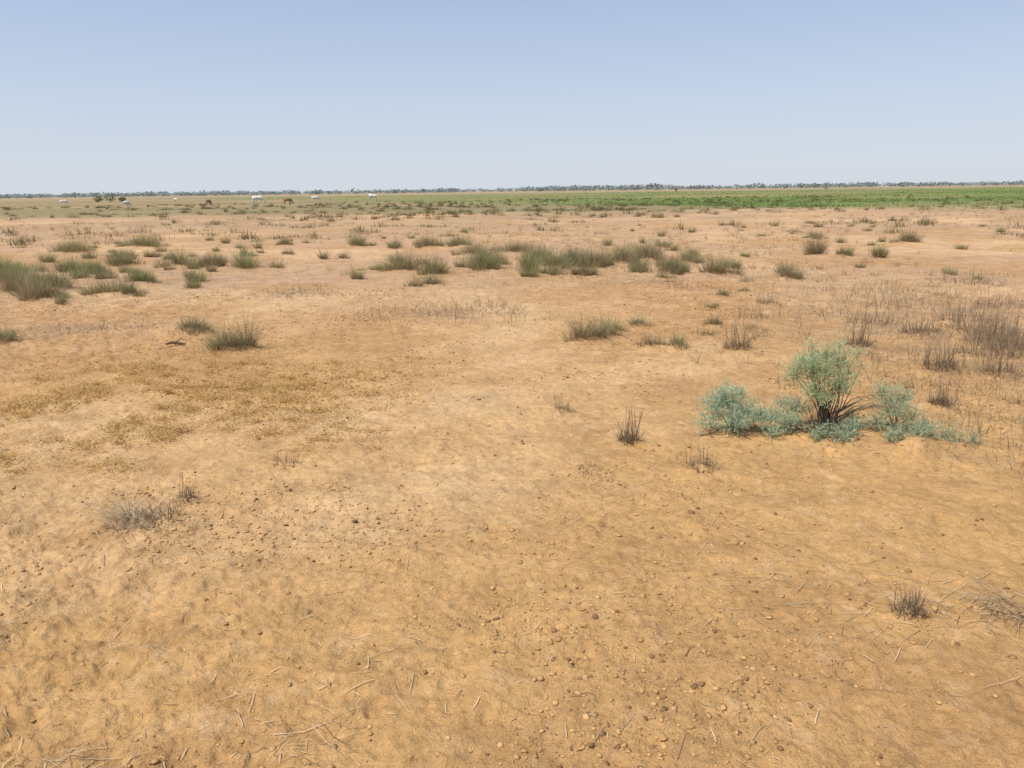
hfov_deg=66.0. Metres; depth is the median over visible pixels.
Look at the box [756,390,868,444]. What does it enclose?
saltbush
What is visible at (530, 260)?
grass tuft
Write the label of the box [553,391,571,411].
dead grass tuft
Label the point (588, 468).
dead grass tuft
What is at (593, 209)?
scrub grass
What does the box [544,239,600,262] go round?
grass tuft
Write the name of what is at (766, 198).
green field grass
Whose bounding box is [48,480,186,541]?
dead grass tuft
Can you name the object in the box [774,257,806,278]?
grass tuft
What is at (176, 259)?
grass tuft
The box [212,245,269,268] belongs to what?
grass tuft
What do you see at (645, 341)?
grass tuft
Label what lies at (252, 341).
grass tuft
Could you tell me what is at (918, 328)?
dead grass tuft
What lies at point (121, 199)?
shrub
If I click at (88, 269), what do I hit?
grass tuft
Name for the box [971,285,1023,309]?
dead grass tuft
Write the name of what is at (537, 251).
grass tuft
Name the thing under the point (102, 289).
grass tuft
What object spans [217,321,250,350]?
grass tuft
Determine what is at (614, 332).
grass tuft
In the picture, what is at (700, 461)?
dead grass tuft
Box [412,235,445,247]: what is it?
grass tuft
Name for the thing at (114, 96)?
sky
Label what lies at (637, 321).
grass tuft
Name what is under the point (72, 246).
grass tuft
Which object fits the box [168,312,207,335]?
grass tuft
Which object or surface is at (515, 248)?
grass tuft
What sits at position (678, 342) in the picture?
grass tuft
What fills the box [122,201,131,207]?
cow
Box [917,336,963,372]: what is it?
dead grass tuft
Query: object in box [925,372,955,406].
dead grass tuft
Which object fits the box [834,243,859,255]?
grass tuft
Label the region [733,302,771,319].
dead grass tuft
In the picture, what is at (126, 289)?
grass tuft
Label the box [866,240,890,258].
grass tuft
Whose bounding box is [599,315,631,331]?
grass tuft
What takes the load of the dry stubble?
on the ground at (522, 354)
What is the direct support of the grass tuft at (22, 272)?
on the ground at (522, 354)
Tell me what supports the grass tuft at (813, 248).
on the ground at (522, 354)
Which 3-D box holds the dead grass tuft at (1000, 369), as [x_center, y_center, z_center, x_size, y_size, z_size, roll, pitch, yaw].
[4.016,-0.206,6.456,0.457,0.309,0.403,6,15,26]
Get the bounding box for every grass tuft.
[0,248,35,272]
[0,258,40,281]
[0,261,52,283]
[0,264,61,296]
[0,324,27,344]
[4,268,79,300]
[18,261,80,290]
[39,252,90,272]
[44,233,97,252]
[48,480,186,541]
[68,258,116,274]
[72,272,134,296]
[96,247,144,266]
[110,276,149,297]
[112,231,172,247]
[125,267,161,283]
[152,243,197,267]
[162,470,197,503]
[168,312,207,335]
[188,316,216,334]
[197,246,230,266]
[197,319,244,353]
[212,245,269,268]
[217,309,272,347]
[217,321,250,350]
[268,452,301,470]
[274,237,294,244]
[345,232,377,245]
[374,244,427,271]
[402,245,459,274]
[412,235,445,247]
[445,233,473,246]
[450,237,492,255]
[462,238,510,271]
[489,234,535,253]
[512,245,547,271]
[521,243,551,258]
[527,244,572,268]
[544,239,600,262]
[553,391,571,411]
[557,307,611,342]
[573,241,623,267]
[576,460,602,476]
[579,310,614,337]
[592,313,627,335]
[595,239,644,264]
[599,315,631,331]
[609,402,645,444]
[622,231,668,259]
[622,313,654,327]
[633,329,670,346]
[654,253,690,274]
[666,274,694,290]
[666,331,693,350]
[677,440,722,472]
[686,250,745,275]
[698,313,723,326]
[718,316,759,349]
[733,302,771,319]
[756,292,782,303]
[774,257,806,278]
[798,231,834,254]
[801,230,826,239]
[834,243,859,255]
[838,311,877,346]
[842,301,901,327]
[847,278,919,293]
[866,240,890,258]
[867,289,909,309]
[886,581,934,619]
[887,227,926,242]
[893,315,946,335]
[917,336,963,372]
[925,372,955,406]
[929,264,1016,287]
[930,296,994,322]
[935,562,1023,632]
[936,301,1020,336]
[955,324,1016,360]
[958,301,1023,349]
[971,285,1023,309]
[971,342,1023,380]
[977,316,1023,359]
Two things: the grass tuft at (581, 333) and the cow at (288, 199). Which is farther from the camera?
the cow at (288, 199)
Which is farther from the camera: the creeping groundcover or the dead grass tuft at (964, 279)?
the dead grass tuft at (964, 279)
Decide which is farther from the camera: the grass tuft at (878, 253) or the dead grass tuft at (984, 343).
the grass tuft at (878, 253)
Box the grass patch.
[10,218,1006,346]
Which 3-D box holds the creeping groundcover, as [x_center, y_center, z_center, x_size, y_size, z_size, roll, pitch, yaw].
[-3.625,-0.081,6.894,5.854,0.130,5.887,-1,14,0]
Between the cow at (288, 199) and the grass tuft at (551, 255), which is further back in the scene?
the cow at (288, 199)
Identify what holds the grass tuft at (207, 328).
on the ground at (522, 354)
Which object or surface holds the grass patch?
on the ground at (522, 354)
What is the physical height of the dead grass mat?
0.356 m
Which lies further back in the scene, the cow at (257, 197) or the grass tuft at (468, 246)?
the cow at (257, 197)
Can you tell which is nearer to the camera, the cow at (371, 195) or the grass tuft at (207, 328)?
the grass tuft at (207, 328)
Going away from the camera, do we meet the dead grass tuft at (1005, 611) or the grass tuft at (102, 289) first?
the dead grass tuft at (1005, 611)
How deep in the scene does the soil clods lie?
3.17 m
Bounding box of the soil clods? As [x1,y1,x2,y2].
[0,281,1023,767]
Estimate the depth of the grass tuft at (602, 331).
8.18 m
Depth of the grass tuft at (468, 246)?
19.24 m
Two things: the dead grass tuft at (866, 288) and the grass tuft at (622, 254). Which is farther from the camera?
the grass tuft at (622, 254)
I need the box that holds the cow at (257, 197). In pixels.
[251,195,264,203]
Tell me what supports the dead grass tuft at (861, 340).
on the ground at (522, 354)
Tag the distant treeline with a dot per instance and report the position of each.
(655, 186)
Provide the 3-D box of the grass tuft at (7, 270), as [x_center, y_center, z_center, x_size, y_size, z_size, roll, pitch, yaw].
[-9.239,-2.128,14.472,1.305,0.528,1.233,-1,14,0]
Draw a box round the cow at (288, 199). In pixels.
[283,198,293,204]
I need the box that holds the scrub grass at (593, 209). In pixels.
[0,194,1023,247]
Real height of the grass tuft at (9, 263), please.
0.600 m
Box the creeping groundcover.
[0,319,433,492]
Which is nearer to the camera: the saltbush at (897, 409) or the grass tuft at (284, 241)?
the saltbush at (897, 409)
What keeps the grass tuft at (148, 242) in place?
on the ground at (522, 354)
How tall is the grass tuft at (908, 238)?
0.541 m
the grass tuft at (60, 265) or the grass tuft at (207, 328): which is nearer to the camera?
the grass tuft at (207, 328)
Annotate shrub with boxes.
[93,194,125,201]
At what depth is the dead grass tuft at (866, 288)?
11.48 m
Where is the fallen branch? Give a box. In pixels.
[165,337,185,344]
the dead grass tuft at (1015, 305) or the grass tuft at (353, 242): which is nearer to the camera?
the dead grass tuft at (1015, 305)
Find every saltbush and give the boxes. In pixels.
[693,378,773,437]
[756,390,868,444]
[779,334,871,436]
[834,378,986,446]
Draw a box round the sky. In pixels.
[0,0,1023,196]
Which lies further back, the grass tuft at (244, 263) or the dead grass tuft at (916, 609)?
the grass tuft at (244, 263)
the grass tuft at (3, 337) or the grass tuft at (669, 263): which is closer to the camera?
the grass tuft at (3, 337)
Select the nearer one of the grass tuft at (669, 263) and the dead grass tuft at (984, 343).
the dead grass tuft at (984, 343)
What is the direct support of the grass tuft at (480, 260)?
on the ground at (522, 354)
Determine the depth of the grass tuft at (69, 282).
13.05 m
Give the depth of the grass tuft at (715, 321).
8.89 m
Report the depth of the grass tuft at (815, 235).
23.57 m
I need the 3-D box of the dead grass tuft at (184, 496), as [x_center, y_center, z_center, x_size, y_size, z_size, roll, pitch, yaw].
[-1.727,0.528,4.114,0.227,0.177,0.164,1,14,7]
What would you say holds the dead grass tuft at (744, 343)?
on the ground at (522, 354)
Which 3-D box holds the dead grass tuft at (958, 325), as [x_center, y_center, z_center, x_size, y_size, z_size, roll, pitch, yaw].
[4.893,-0.718,8.229,0.911,0.419,0.857,-1,14,0]
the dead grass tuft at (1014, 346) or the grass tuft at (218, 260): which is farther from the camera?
the grass tuft at (218, 260)
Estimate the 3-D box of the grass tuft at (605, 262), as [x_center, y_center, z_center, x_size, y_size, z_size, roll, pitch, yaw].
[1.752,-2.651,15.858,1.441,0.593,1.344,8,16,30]
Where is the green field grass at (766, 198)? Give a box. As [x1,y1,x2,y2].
[160,187,1023,209]
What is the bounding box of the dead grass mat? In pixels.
[1,248,1023,488]
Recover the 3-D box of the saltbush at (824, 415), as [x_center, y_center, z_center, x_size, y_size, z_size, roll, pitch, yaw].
[2.004,-0.003,5.045,0.462,0.654,0.485,-14,19,-42]
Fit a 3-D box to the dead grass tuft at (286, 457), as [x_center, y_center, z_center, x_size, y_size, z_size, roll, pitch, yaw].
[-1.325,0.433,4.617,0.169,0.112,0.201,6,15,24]
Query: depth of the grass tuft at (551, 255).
15.65 m
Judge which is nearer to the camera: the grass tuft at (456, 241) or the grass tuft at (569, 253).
the grass tuft at (569, 253)
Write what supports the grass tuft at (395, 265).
on the ground at (522, 354)
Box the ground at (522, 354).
[0,184,1023,767]
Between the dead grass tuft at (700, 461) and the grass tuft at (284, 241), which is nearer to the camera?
the dead grass tuft at (700, 461)
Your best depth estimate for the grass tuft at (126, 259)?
17.69 m
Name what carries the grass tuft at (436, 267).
on the ground at (522, 354)
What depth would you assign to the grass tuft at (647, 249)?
17.06 m
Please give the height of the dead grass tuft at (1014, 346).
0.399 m
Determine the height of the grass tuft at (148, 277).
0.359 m
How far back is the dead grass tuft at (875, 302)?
10.25 m
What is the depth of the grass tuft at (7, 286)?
12.75 m
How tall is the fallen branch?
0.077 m
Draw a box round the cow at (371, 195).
[366,191,377,200]
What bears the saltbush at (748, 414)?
on the ground at (522, 354)
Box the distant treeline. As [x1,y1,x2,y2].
[0,180,1023,198]
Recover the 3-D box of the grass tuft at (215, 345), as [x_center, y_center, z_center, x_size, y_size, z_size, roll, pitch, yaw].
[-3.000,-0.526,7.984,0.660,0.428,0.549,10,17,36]
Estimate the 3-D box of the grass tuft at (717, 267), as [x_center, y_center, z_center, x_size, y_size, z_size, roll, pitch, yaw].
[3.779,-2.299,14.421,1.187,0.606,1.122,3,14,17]
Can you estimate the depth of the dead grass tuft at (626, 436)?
4.98 m
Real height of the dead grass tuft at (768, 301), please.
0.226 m
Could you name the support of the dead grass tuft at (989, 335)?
on the ground at (522, 354)
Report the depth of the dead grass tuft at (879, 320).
8.99 m
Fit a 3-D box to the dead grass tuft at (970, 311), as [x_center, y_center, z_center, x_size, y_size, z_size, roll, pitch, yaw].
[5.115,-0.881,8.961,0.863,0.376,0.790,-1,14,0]
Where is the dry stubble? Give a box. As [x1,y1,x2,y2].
[0,207,1023,449]
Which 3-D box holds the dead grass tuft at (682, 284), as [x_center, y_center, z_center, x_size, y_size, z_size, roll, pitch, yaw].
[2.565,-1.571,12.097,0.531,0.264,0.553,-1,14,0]
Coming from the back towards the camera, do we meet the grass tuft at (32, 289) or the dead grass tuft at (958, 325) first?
the grass tuft at (32, 289)

